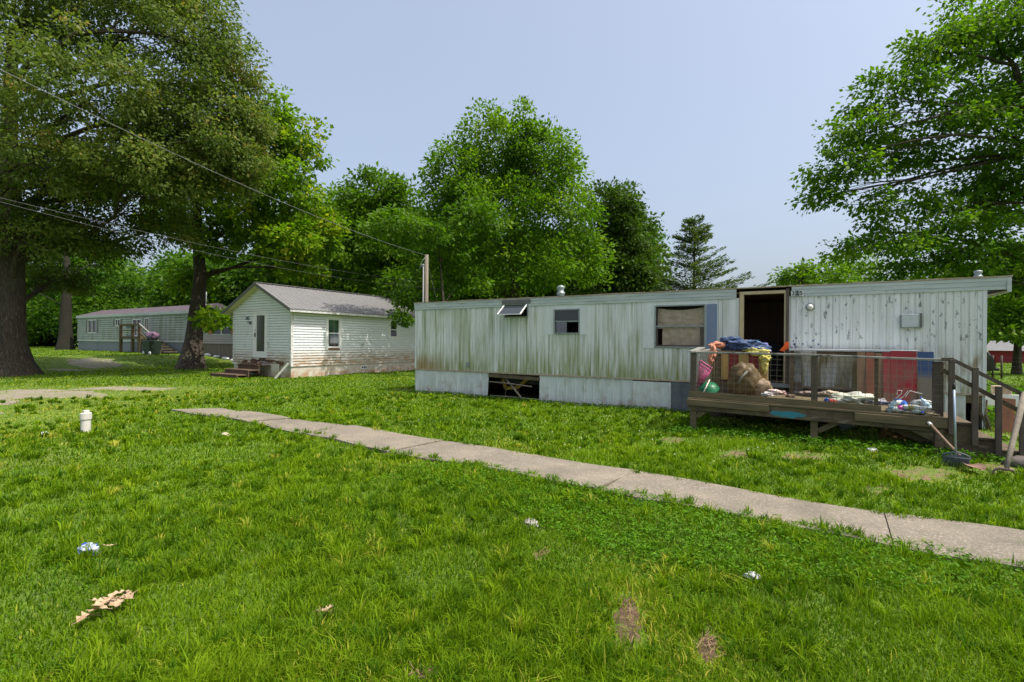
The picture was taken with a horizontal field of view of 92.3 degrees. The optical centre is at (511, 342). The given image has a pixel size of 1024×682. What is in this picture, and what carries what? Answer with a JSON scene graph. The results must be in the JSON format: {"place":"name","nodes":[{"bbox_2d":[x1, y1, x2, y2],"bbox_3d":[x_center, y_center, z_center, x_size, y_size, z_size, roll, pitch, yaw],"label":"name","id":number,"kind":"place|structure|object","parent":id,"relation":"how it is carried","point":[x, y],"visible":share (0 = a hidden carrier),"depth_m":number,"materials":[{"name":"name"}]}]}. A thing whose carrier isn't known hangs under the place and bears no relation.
{"place":"outdoors","nodes":[
{"label":"outdoors","id":0,"kind":"place"},
{"bbox_2d":[0,358,174,413],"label":"gravel driveway","id":1,"kind":"structure","parent":0,"point":[81,363],"depth_m":16.06,"materials":[{"name":"gravel"}]},
{"bbox_2d":[2,202,422,286],"bbox_3d":[-9.810,-3.588,21.500,0.010,0.827,19.597,0,0,30],"label":"overhead cable","id":2,"kind":"object","parent":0,"point":[183,247],"visible":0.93,"depth_m":17.75,"materials":[{"name":"grey plastic"}]},
{"bbox_2d":[3,198,429,282],"bbox_3d":[-9.810,-3.797,21.500,0.010,0.571,19.596,0,0,30],"label":"overhead cable","id":3,"kind":"object","parent":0,"point":[192,242],"visible":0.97,"depth_m":17.69,"materials":[{"name":"grey plastic"}]},
{"bbox_2d":[0,343,1023,681],"bbox_3d":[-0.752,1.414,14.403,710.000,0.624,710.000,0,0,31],"label":"ground","id":4,"kind":"structure","parent":0,"point":[502,391],"depth_m":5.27,"materials":[{"name":"plant"}]},
{"bbox_2d":[71,611,98,624],"bbox_3d":[-2.514,1.623,2.908,0.089,0.071,0.168,0,0,31],"label":"oak leaf","id":5,"kind":"object","parent":4,"relation":"on","point":[84,615],"visible":1,"depth_m":2.90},
{"bbox_2d":[88,602,111,611],"bbox_3d":[-2.493,1.592,2.969,0.148,0.045,0.079,0,0,-27],"label":"oak leaf","id":6,"kind":"object","parent":5,"relation":"on","point":[102,606],"visible":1,"depth_m":2.97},
{"bbox_2d":[80,410,91,432],"bbox_3d":[-7.657,1.448,8.840,0.171,0.474,0.171,0,0,31],"label":"cleanout pipe","id":7,"kind":"object","parent":4,"relation":"on","point":[85,419],"visible":0.93,"depth_m":8.79,"materials":[{"name":"white plastic"}]},
{"bbox_2d":[26,209,151,349],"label":"shade tree","id":8,"kind":"object","parent":4,"relation":"on","point":[65,339],"visible":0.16,"depth_m":60.62,"materials":[{"name":"green plant"}]},
{"bbox_2d":[77,542,101,556],"bbox_3d":[-3.354,1.649,3.905,0.169,0.130,0.205,0,0,-35],"label":"crumpled bottle","id":9,"kind":"object","parent":4,"relation":"on","point":[94,546],"visible":0.45,"depth_m":3.88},
{"bbox_2d":[103,592,116,603],"bbox_3d":[-2.537,1.611,3.106,0.076,0.028,0.163,0,0,-43],"label":"oak leaf","id":10,"kind":"object","parent":4,"relation":"on","point":[111,594],"visible":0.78,"depth_m":3.11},
{"bbox_2d":[89,597,104,601],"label":"oak leaf","id":11,"kind":"object","parent":10,"relation":"on","point":[100,599],"visible":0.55,"depth_m":3.07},
{"bbox_2d":[107,595,121,608],"bbox_3d":[-2.471,1.607,3.059,0.081,0.042,0.155,0,0,-31],"label":"oak leaf","id":12,"kind":"object","parent":10,"relation":"on","point":[112,603],"visible":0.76,"depth_m":3.04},
{"bbox_2d":[113,599,124,606],"bbox_3d":[-2.412,1.590,3.018,0.055,0.017,0.126,0,0,-39],"label":"oak leaf","id":13,"kind":"object","parent":12,"relation":"on","point":[118,602],"visible":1,"depth_m":3.02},
{"bbox_2d":[117,590,133,598],"bbox_3d":[-2.417,1.586,3.075,0.160,0.044,0.076,0,0,31],"label":"oak leaf","id":14,"kind":"object","parent":12,"relation":"on","point":[128,595],"visible":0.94,"depth_m":3.08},
{"bbox_2d":[93,596,119,605],"bbox_3d":[-2.498,1.583,3.029,0.072,0.031,0.166,0,0,31],"label":"oak leaf","id":15,"kind":"object","parent":14,"relation":"on","point":[97,603],"visible":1,"depth_m":3.02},
{"bbox_2d":[112,589,137,595],"bbox_3d":[-2.496,1.603,3.161,0.139,0.048,0.074,0,0,-23],"label":"oak leaf","id":16,"kind":"object","parent":10,"relation":"on","point":[118,592],"visible":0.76,"depth_m":3.15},
{"bbox_2d":[0,0,289,376],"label":"oak tree","id":17,"kind":"object","parent":4,"relation":"on","point":[81,172],"visible":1,"depth_m":21.78,"materials":[{"name":"green plant"}]},
{"bbox_2d":[119,323,178,353],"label":"entry deck","id":18,"kind":"structure","parent":4,"relation":"on","point":[140,337],"depth_m":42.35,"materials":[{"name":"brown wood"}]},
{"bbox_2d":[76,292,224,353],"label":"mobile home","id":19,"kind":"object","parent":4,"relation":"on","point":[98,330],"visible":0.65,"depth_m":45.76,"materials":[{"name":"grey metal"}]},
{"bbox_2d":[87,320,95,332],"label":"window","id":20,"kind":"structure","parent":19,"relation":"in","point":[91,323],"depth_m":49.80,"materials":[{"name":"glass"}]},
{"bbox_2d":[132,319,141,335],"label":"window","id":21,"kind":"structure","parent":19,"relation":"in","point":[135,321],"depth_m":44.85,"materials":[{"name":"glass"}]},
{"bbox_2d":[144,318,149,332],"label":"door","id":22,"kind":"structure","parent":19,"relation":"in","point":[145,319],"depth_m":43.77,"materials":[{"name":"white paint"}]},
{"bbox_2d":[142,340,161,354],"bbox_3d":[-27.677,0.368,37.840,1.241,1.106,0.874,0,0,31],"label":"wheelie bin","id":23,"kind":"object","parent":4,"relation":"on","point":[151,347],"visible":0.88,"depth_m":37.52,"materials":[{"name":"green plastic"}]},
{"bbox_2d":[145,332,159,339],"bbox_3d":[-27.596,-0.464,37.735,1.276,0.770,0.936,0,0,31],"label":"trash bag","id":24,"kind":"object","parent":23,"relation":"on","point":[152,336],"visible":0.93,"depth_m":37.41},
{"bbox_2d":[203,307,232,358],"bbox_3d":[-22.065,-0.703,40.539,6.884,4.632,4.490,0,0,31],"label":"mobile home","id":25,"kind":"object","parent":4,"relation":"on","point":[219,342],"visible":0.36,"depth_m":38.92,"materials":[{"name":"plastic"}]},
{"bbox_2d":[212,322,230,334],"bbox_3d":[-22.845,-1.222,38.725,2.611,1.191,0.070,0,0,31],"label":"window","id":26,"kind":"structure","parent":25,"relation":"in","point":[226,331],"depth_m":38.55,"materials":[{"name":"white paint"}]},
{"bbox_2d":[210,362,269,377],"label":"wooden steps","id":27,"kind":"structure","parent":4,"relation":"on","point":[243,369],"depth_m":22.84,"materials":[{"name":"brown wood"}]},
{"bbox_2d":[133,80,352,369],"bbox_3d":[-17.778,-7.338,31.546,15.555,17.774,8.248,0,0,31],"label":"leaning tree","id":28,"kind":"object","parent":4,"relation":"on","point":[292,143],"visible":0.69,"depth_m":30.14,"materials":[{"name":"green plant"}]},
{"bbox_2d":[271,364,278,376],"bbox_3d":[-11.088,1.296,23.040,0.600,0.620,0.015,0,0,31],"label":"white panel","id":29,"kind":"object","parent":4,"relation":"on","point":[274,370],"visible":0.93,"depth_m":23.06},
{"bbox_2d":[274,363,288,378],"bbox_3d":[-10.407,1.272,22.248,0.638,0.731,0.131,0,0,-41],"label":"leaning board","id":30,"kind":"object","parent":4,"relation":"on","point":[281,371],"visible":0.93,"depth_m":22.23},
{"bbox_2d":[222,282,414,377],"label":"house","id":31,"kind":"structure","parent":4,"relation":"on","point":[305,332],"depth_m":24.43,"materials":[{"name":"paint"}]},
{"bbox_2d":[254,313,264,356],"bbox_3d":[-12.154,-0.378,23.709,0.900,2.090,0.080,0,0,31],"label":"storm door","id":32,"kind":"structure","parent":31,"relation":"in","point":[259,335],"depth_m":23.75,"materials":[{"name":"white paint"}]},
{"bbox_2d":[325,317,341,349],"bbox_3d":[-8.939,-0.461,24.578,0.203,1.630,0.960,0,0,31],"label":"window","id":33,"kind":"structure","parent":31,"relation":"in","point":[329,320],"depth_m":24.63,"materials":[{"name":"white paint"}]},
{"bbox_2d":[388,320,398,338],"bbox_3d":[-6.753,-0.727,28.137,0.090,1.060,0.810,0,0,31],"label":"window","id":34,"kind":"structure","parent":31,"relation":"in","point":[393,332],"depth_m":28.12,"materials":[{"name":"white paint"}]},
{"bbox_2d":[268,178,374,293],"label":"maple tree","id":35,"kind":"object","parent":4,"relation":"on","point":[330,285],"visible":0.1,"depth_m":45.02,"materials":[{"name":"green plant"}]},
{"bbox_2d":[307,161,440,298],"bbox_3d":[-11.328,-6.261,39.937,12.295,16.330,8.160,0,0,7],"label":"maple tree","id":36,"kind":"object","parent":4,"relation":"on","point":[359,203],"visible":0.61,"depth_m":38.69,"materials":[{"name":"green plant"}]},
{"bbox_2d":[419,254,436,301],"bbox_3d":[-4.150,-1.257,24.864,0.372,6.243,1.350,0,0,31],"label":"utility pole","id":37,"kind":"object","parent":4,"relation":"on","point":[425,289],"visible":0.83,"depth_m":24.41,"materials":[{"name":"grey wood"}]},
{"bbox_2d":[0,69,423,254],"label":"overhead cable","id":38,"kind":"object","parent":37,"relation":"attached to","point":[182,157],"visible":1,"depth_m":12.80,"materials":[{"name":"black metal"}]},
{"bbox_2d":[356,190,514,328],"bbox_3d":[-5.797,-3.219,27.151,9.858,10.139,8.989,0,0,31],"label":"young tree","id":39,"kind":"object","parent":4,"relation":"on","point":[402,232],"visible":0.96,"depth_m":26.42,"materials":[{"name":"green plant"}]},
{"bbox_2d":[399,95,617,301],"bbox_3d":[-0.365,-7.031,32.994,13.639,18.055,10.546,0,0,31],"label":"ash tree","id":40,"kind":"object","parent":4,"relation":"on","point":[515,179],"visible":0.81,"depth_m":31.42,"materials":[{"name":"green plant"}]},
{"bbox_2d":[0,376,1023,680],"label":"weeds","id":41,"kind":"object","parent":4,"relation":"on","point":[850,442],"visible":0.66,"depth_m":4.37,"materials":[{"name":"green plant"}]},
{"bbox_2d":[505,378,521,399],"bbox_3d":[0.047,1.356,14.591,0.058,0.598,0.773,0,0,-42],"label":"wooden stick","id":42,"kind":"object","parent":41,"relation":"on","point":[515,390],"visible":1,"depth_m":14.52,"materials":[{"name":"grey wood"}]},
{"bbox_2d":[490,395,537,399],"bbox_3d":[0.069,1.621,14.560,1.698,0.054,0.032,0,0,30],"label":"wooden stick","id":43,"kind":"object","parent":4,"relation":"on","point":[511,396],"visible":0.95,"depth_m":14.61,"materials":[{"name":"grey wood"}]},
{"bbox_2d":[501,378,528,395],"bbox_3d":[0.111,1.348,15.089,1.015,0.673,0.060,0,0,31],"label":"tractor implement","id":44,"kind":"object","parent":4,"relation":"on","point":[523,382],"visible":0.74,"depth_m":15.14,"materials":[{"name":"yellow paint"}]},
{"bbox_2d":[26,199,1023,345],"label":"woodland","id":45,"kind":"object","parent":4,"relation":"on","point":[42,316],"visible":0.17,"depth_m":55.31,"materials":[{"name":"green plant"}]},
{"bbox_2d":[522,518,538,526],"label":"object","id":46,"kind":"object","parent":4,"relation":"on","point":[531,521],"visible":0.52,"depth_m":4.50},
{"bbox_2d":[403,596,717,681],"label":"dark dirt","id":47,"kind":"structure","parent":4,"relation":"on","point":[633,613],"depth_m":2.91,"materials":[{"name":"soil"}]},
{"bbox_2d":[564,176,672,295],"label":"round tree","id":48,"kind":"object","parent":4,"relation":"on","point":[626,230],"visible":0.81,"depth_m":43.28,"materials":[{"name":"green plant"}]},
{"bbox_2d":[315,389,1016,616],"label":"dirt","id":49,"kind":"structure","parent":4,"relation":"on","point":[921,471],"depth_m":6.68,"materials":[{"name":"soil"}]},
{"bbox_2d":[312,388,995,678],"bbox_3d":[-1.396,1.655,9.353,15.494,0.073,8.854,0,0,44],"label":"straw","id":50,"kind":"object","parent":49,"relation":"on","point":[629,610],"visible":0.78,"depth_m":2.90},
{"bbox_2d":[649,214,773,291],"bbox_3d":[12.603,-3.190,31.865,9.272,10.395,7.388,0,0,31],"label":"cedar tree","id":51,"kind":"object","parent":4,"relation":"on","point":[697,240],"visible":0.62,"depth_m":31.37,"materials":[{"name":"green plant"}]},
{"bbox_2d":[414,270,1012,429],"bbox_3d":[3.805,0.072,14.244,14.615,3.560,4.085,0,0,31],"label":"mobile home","id":52,"kind":"object","parent":4,"relation":"on","point":[628,348],"visible":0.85,"depth_m":12.48,"materials":[{"name":"metal"}]},
{"bbox_2d":[488,381,531,386],"bbox_3d":[-0.075,1.229,14.648,1.524,0.115,0.036,0,0,30],"label":"wooden stick","id":53,"kind":"object","parent":52,"relation":"attached to","point":[509,383],"visible":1,"depth_m":14.61,"materials":[{"name":"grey wood"}]},
{"bbox_2d":[497,299,529,317],"bbox_3d":[0.033,-1.013,14.394,0.970,0.537,0.475,0,0,31],"label":"window","id":54,"kind":"structure","parent":52,"relation":"in","point":[515,306],"depth_m":14.43,"materials":[{"name":"metal"}]},
{"bbox_2d":[553,308,579,333],"bbox_3d":[1.531,-0.594,13.739,0.792,0.700,0.065,0,0,31],"label":"window","id":55,"kind":"structure","parent":52,"relation":"in","point":[560,315],"depth_m":13.73,"materials":[{"name":"glass"}]},
{"bbox_2d":[654,304,705,347],"bbox_3d":[4.173,-0.405,12.223,1.224,1.070,0.162,0,0,31],"label":"window","id":56,"kind":"structure","parent":52,"relation":"in","point":[681,328],"depth_m":12.22,"materials":[{"name":"metal"}]},
{"bbox_2d":[671,381,689,412],"bbox_3d":[4.179,1.411,12.159,0.488,0.890,0.035,0,0,31],"label":"skirt door","id":57,"kind":"structure","parent":52,"relation":"in","point":[679,390],"depth_m":12.18,"materials":[{"name":"metal"}]},
{"bbox_2d":[769,343,781,377],"bbox_3d":[6.616,0.461,13.370,1.250,0.910,0.590,0,0,31],"label":"kitchen counter","id":58,"kind":"object","parent":52,"relation":"on","point":[775,366],"visible":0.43,"depth_m":12.95,"materials":[{"name":"black paint"}]},
{"bbox_2d":[779,341,788,350],"bbox_3d":[6.052,0.077,10.941,0.185,0.233,0.035,0,0,31],"label":"orange flag","id":59,"kind":"object","parent":52,"relation":"hanging from","point":[785,347],"visible":1,"depth_m":10.92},
{"bbox_2d":[985,394,1018,406],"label":"steel beam","id":60,"kind":"structure","parent":52,"relation":"attached to","point":[992,401],"depth_m":9.61,"materials":[{"name":"metal"}]},
{"bbox_2d":[991,385,1011,394],"bbox_3d":[9.680,0.954,9.735,0.260,0.200,0.200,0,0,31],"label":"concrete block","id":61,"kind":"object","parent":60,"relation":"on","point":[1006,391],"depth_m":9.64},
{"bbox_2d":[743,571,760,579],"bbox_3d":[1.758,1.714,3.606,0.137,0.076,0.100,0,0,31],"label":"paper scrap","id":62,"kind":"object","parent":4,"relation":"on","point":[753,575],"visible":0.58,"depth_m":3.59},
{"bbox_2d":[766,253,894,285],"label":"distant tree","id":63,"kind":"object","parent":4,"relation":"on","point":[802,274],"visible":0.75,"depth_m":41.96,"materials":[{"name":"green plant"}]},
{"bbox_2d":[687,349,1023,459],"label":"wooden deck","id":64,"kind":"structure","parent":4,"relation":"on","point":[813,407],"depth_m":8.09,"materials":[{"name":"brown wood"}]},
{"bbox_2d":[689,347,704,351],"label":"loose board","id":65,"kind":"object","parent":64,"relation":"on","point":[698,348],"visible":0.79,"depth_m":10.11,"materials":[{"name":"grey wood"}]},
{"bbox_2d":[697,360,710,385],"bbox_3d":[3.862,0.614,9.830,0.320,0.549,0.378,0,0,31],"label":"laundry basket","id":66,"kind":"object","parent":64,"relation":"on","point":[704,377],"visible":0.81,"depth_m":9.73,"materials":[{"name":"pink plastic"}]},
{"bbox_2d":[698,382,719,392],"bbox_3d":[3.869,0.901,9.685,0.405,0.259,0.370,0,0,31],"label":"plastic bowl","id":67,"kind":"object","parent":64,"relation":"on","point":[710,388],"visible":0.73,"depth_m":9.57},
{"bbox_2d":[714,350,768,393],"bbox_3d":[4.744,0.622,10.178,1.014,0.922,0.490,0,0,31],"label":"wooden cabinet","id":68,"kind":"object","parent":64,"relation":"on","point":[724,359],"visible":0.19,"depth_m":10.12,"materials":[{"name":"brown wood"}]},
{"bbox_2d":[708,341,725,365],"bbox_3d":[4.266,0.232,10.281,0.434,0.532,0.299,0,0,-8],"label":"peach shirt","id":69,"kind":"object","parent":68,"relation":"on","point":[715,345],"visible":0.88,"depth_m":10.18,"materials":[{"name":"fabric"}]},
{"bbox_2d":[718,336,771,351],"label":"blue jeans","id":70,"kind":"object","parent":68,"relation":"on","point":[733,343],"visible":0.81,"depth_m":9.99,"materials":[{"name":"fabric"}]},
{"bbox_2d":[742,347,771,375],"bbox_3d":[4.884,0.363,9.812,0.557,0.570,0.262,0,0,40],"label":"yellow cloth","id":71,"kind":"object","parent":68,"relation":"hanging from","point":[765,358],"visible":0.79,"depth_m":9.67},
{"bbox_2d":[726,362,761,395],"bbox_3d":[4.531,0.752,9.561,0.538,0.747,0.507,0,0,-11],"label":"stuffed bag","id":72,"kind":"object","parent":64,"relation":"on","point":[745,381],"visible":0.84,"depth_m":9.44,"materials":[{"name":"brown fabric"}]},
{"bbox_2d":[751,378,772,396],"bbox_3d":[4.780,0.894,9.493,0.484,0.456,0.325,0,0,31],"label":"sack","id":73,"kind":"object","parent":64,"relation":"on","point":[761,386],"visible":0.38,"depth_m":9.36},
{"bbox_2d":[760,392,773,395],"bbox_3d":[4.678,0.937,9.031,0.141,0.084,0.215,0,0,-39],"label":"paper wrapper","id":74,"kind":"object","parent":64,"relation":"on","point":[766,394],"visible":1,"depth_m":8.99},
{"bbox_2d":[766,389,786,394],"bbox_3d":[4.871,0.907,9.082,0.369,0.104,0.208,0,0,31],"label":"paper wrapper","id":75,"kind":"object","parent":64,"relation":"on","point":[773,391],"visible":0.76,"depth_m":9.02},
{"bbox_2d":[794,353,800,392],"bbox_3d":[6.187,0.651,10.657,0.140,0.852,0.269,0,0,29],"label":"grey board","id":76,"kind":"object","parent":64,"relation":"on","point":[797,371],"visible":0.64,"depth_m":10.67,"materials":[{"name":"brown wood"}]},
{"bbox_2d":[793,381,801,394],"bbox_3d":[6.156,0.975,10.674,0.220,0.280,0.250,0,0,31],"label":"cinder block","id":77,"kind":"object","parent":64,"relation":"on","point":[797,385],"depth_m":10.55,"materials":[{"name":"grey concrete"}]},
{"bbox_2d":[818,390,837,394],"bbox_3d":[5.953,0.934,9.255,0.351,0.094,0.191,0,0,31],"label":"cream rag","id":78,"kind":"object","parent":64,"relation":"on","point":[827,392],"visible":0.81,"depth_m":9.22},
{"bbox_2d":[837,424,853,430],"bbox_3d":[6.283,1.501,9.273,0.364,0.319,0.244,0,0,31],"label":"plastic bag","id":79,"kind":"object","parent":64,"relation":"hanging from","point":[844,427],"visible":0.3,"depth_m":9.22,"materials":[{"name":"black"}]},
{"bbox_2d":[828,391,873,403],"bbox_3d":[5.883,0.935,8.484,0.785,0.212,0.457,0,0,31],"label":"plastic sack","id":80,"kind":"object","parent":64,"relation":"on","point":[859,398],"visible":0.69,"depth_m":8.40,"materials":[{"name":"plastic"}]},
{"bbox_2d":[789,349,918,393],"bbox_3d":[6.938,0.647,10.123,2.160,1.017,0.500,0,0,31],"label":"work table","id":81,"kind":"object","parent":64,"relation":"on","point":[852,352],"visible":0.53,"depth_m":10.11,"materials":[{"name":"wood"}]},
{"bbox_2d":[857,352,865,392],"bbox_3d":[6.845,0.660,9.643,0.133,0.960,0.180,0,0,31],"label":"painted board","id":82,"kind":"object","parent":64,"relation":"on","point":[861,371],"visible":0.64,"depth_m":9.65,"materials":[{"name":"wood"}]},
{"bbox_2d":[866,352,874,393],"bbox_3d":[6.967,0.666,9.559,0.138,0.958,0.200,0,0,31],"label":"painted board","id":83,"kind":"object","parent":64,"relation":"on","point":[869,372],"visible":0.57,"depth_m":9.57,"materials":[{"name":"wood"}]},
{"bbox_2d":[863,398,889,405],"bbox_3d":[6.093,0.974,8.248,0.416,0.133,0.228,0,0,31],"label":"snack packet","id":84,"kind":"object","parent":64,"relation":"on","point":[883,401],"visible":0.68,"depth_m":8.18},
{"bbox_2d":[875,353,882,397],"bbox_3d":[7.088,0.675,9.498,0.109,0.946,0.180,0,0,31],"label":"painted board","id":85,"kind":"object","parent":64,"relation":"on","point":[880,377],"visible":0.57,"depth_m":9.48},
{"bbox_2d":[883,352,890,401],"bbox_3d":[7.183,0.667,9.430,0.114,0.968,0.200,0,0,31],"label":"painted board","id":86,"kind":"object","parent":64,"relation":"on","point":[886,365],"visible":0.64,"depth_m":9.42,"materials":[{"name":"red paint"}]},
{"bbox_2d":[886,399,896,411],"bbox_3d":[6.213,1.036,8.051,0.079,0.251,0.140,0,0,-41],"label":"plastic bottle","id":87,"kind":"object","parent":64,"relation":"on","point":[891,405],"visible":0.88,"depth_m":8.02,"materials":[{"name":"blue"}]},
{"bbox_2d":[885,408,912,413],"bbox_3d":[6.425,1.102,8.038,0.581,0.099,0.340,0,0,31],"label":"food wrapper","id":88,"kind":"object","parent":64,"relation":"on","point":[906,411],"visible":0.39,"depth_m":7.92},
{"bbox_2d":[892,404,912,411],"bbox_3d":[6.328,1.061,7.985,0.289,0.152,0.079,0,0,24],"label":"plastic bottle","id":89,"kind":"object","parent":64,"relation":"on","point":[900,407],"visible":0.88,"depth_m":7.98,"materials":[{"name":"pink"}]},
{"bbox_2d":[904,405,917,409],"bbox_3d":[6.442,1.040,7.914,0.256,0.087,0.079,0,0,31],"label":"plastic bottle","id":90,"kind":"object","parent":89,"relation":"on","point":[909,407],"visible":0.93,"depth_m":7.91,"materials":[{"name":"blue"}]},
{"bbox_2d":[890,351,917,404],"bbox_3d":[7.411,0.659,9.306,0.394,1.002,0.180,0,0,31],"label":"painted board","id":91,"kind":"object","parent":64,"relation":"on","point":[900,383],"visible":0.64,"depth_m":9.30,"materials":[{"name":"red paint"}]},
{"bbox_2d":[893,390,921,400],"bbox_3d":[6.505,0.891,8.111,0.400,0.218,0.012,0,0,31],"label":"wire rack","id":92,"kind":"object","parent":64,"relation":"on","point":[905,393],"visible":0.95,"depth_m":8.14,"materials":[{"name":"metal"}]},
{"bbox_2d":[910,409,923,413],"bbox_3d":[6.462,1.109,7.880,0.079,0.089,0.279,0,0,-1],"label":"plastic bottle","id":93,"kind":"object","parent":64,"relation":"on","point":[914,411],"visible":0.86,"depth_m":7.83,"materials":[{"name":"blue"}]},
{"bbox_2d":[909,399,931,405],"bbox_3d":[6.683,0.973,8.001,0.356,0.096,0.196,0,0,31],"label":"plastic film","id":94,"kind":"object","parent":64,"relation":"on","point":[914,402],"visible":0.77,"depth_m":8.00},
{"bbox_2d":[917,352,933,405],"bbox_3d":[7.687,0.668,9.130,0.237,0.999,0.200,0,0,31],"label":"painted board","id":95,"kind":"object","parent":64,"relation":"on","point":[925,367],"visible":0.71,"depth_m":9.14,"materials":[{"name":"blue paint"}]},
{"bbox_2d":[919,397,931,407],"bbox_3d":[6.668,0.983,7.923,0.079,0.218,0.181,0,0,-33],"label":"plastic bottle","id":96,"kind":"object","parent":64,"relation":"on","point":[925,402],"visible":0.81,"depth_m":7.91,"materials":[{"name":"white"}]},
{"bbox_2d":[921,409,940,416],"bbox_3d":[6.588,1.101,7.766,0.276,0.108,0.178,0,0,31],"label":"rope coil","id":97,"kind":"object","parent":64,"relation":"on","point":[930,412],"visible":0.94,"depth_m":7.72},
{"bbox_2d":[915,406,930,410],"bbox_3d":[6.590,1.054,7.831,0.295,0.081,0.079,0,0,19],"label":"plastic bottle","id":98,"kind":"object","parent":97,"relation":"on","point":[923,408],"visible":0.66,"depth_m":7.82,"materials":[{"name":"blue"}]},
{"bbox_2d":[875,428,902,443],"bbox_3d":[6.633,1.665,8.612,0.403,0.363,0.408,0,0,-27],"label":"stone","id":99,"kind":"object","parent":4,"relation":"on","point":[884,432],"visible":0.45,"depth_m":8.49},
{"bbox_2d":[784,0,1023,299],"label":"elm tree","id":100,"kind":"object","parent":4,"relation":"on","point":[1001,103],"visible":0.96,"depth_m":18.93,"materials":[{"name":"green plant"}]},
{"bbox_2d":[899,436,915,444],"bbox_3d":[6.752,1.706,8.422,0.245,0.202,0.249,0,0,-9],"label":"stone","id":101,"kind":"object","parent":4,"relation":"on","point":[904,438],"visible":0.3,"depth_m":8.37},
{"bbox_2d":[940,383,971,468],"bbox_3d":[6.127,1.139,6.783,0.347,1.171,0.036,0,0,31],"label":"push broom","id":102,"kind":"object","parent":4,"relation":"on","point":[956,459],"visible":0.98,"depth_m":6.78,"materials":[{"name":"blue metal"}]},
{"bbox_2d":[927,421,986,469],"bbox_3d":[6.346,1.460,7.026,0.200,0.485,1.280,0,0,19],"label":"shovel","id":103,"kind":"object","parent":4,"relation":"on","point":[977,465],"visible":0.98,"depth_m":7.07,"materials":[{"name":"brown wood"}]},
{"bbox_2d":[987,351,999,371],"bbox_3d":[23.817,1.063,27.260,4.280,1.678,1.810,0,0,31],"label":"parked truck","id":104,"kind":"object","parent":4,"relation":"on","point":[991,363],"visible":0.09,"depth_m":25.58,"materials":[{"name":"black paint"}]},
{"bbox_2d":[966,255,1023,374],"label":"shade tree","id":105,"kind":"object","parent":4,"relation":"on","point":[1006,316],"visible":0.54,"depth_m":29.46,"materials":[{"name":"green plant"}]},
{"bbox_2d":[987,355,1019,378],"bbox_3d":[26.135,1.347,25.368,0.088,1.350,6.379,0,0,-5],"label":"wire fence","id":106,"kind":"object","parent":4,"relation":"on","point":[1001,357],"visible":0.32,"depth_m":26.17,"materials":[{"name":"grey wood"}]},
{"bbox_2d":[987,341,1023,362],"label":"red barn","id":107,"kind":"structure","parent":4,"relation":"on","point":[1000,348],"depth_m":53.24,"materials":[{"name":"grey metal"}]},
{"bbox_2d":[991,392,1023,474],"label":"pickaxe","id":108,"kind":"object","parent":4,"relation":"on","point":[1015,430],"visible":0.92,"depth_m":6.58,"materials":[{"name":"brown wood"}]},
{"bbox_2d":[1002,398,1015,432],"bbox_3d":[9.123,1.414,9.081,0.284,0.791,0.188,0,0,31],"label":"wooden plank","id":109,"kind":"object","parent":4,"relation":"on","point":[1008,416],"visible":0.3,"depth_m":9.06,"materials":[{"name":"wood"}]},
{"bbox_2d":[1000,455,1023,467],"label":"stone","id":110,"kind":"object","parent":4,"relation":"on","point":[1017,459],"visible":0.52,"depth_m":6.90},
{"bbox_2d":[0,0,1023,289],"label":"sky","id":111,"kind":"structure","parent":0,"point":[711,107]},
{"bbox_2d":[171,408,1023,570],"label":"sidewalk","id":112,"kind":"structure","parent":0,"point":[984,540],"depth_m":5.52,"materials":[{"name":"concrete"}]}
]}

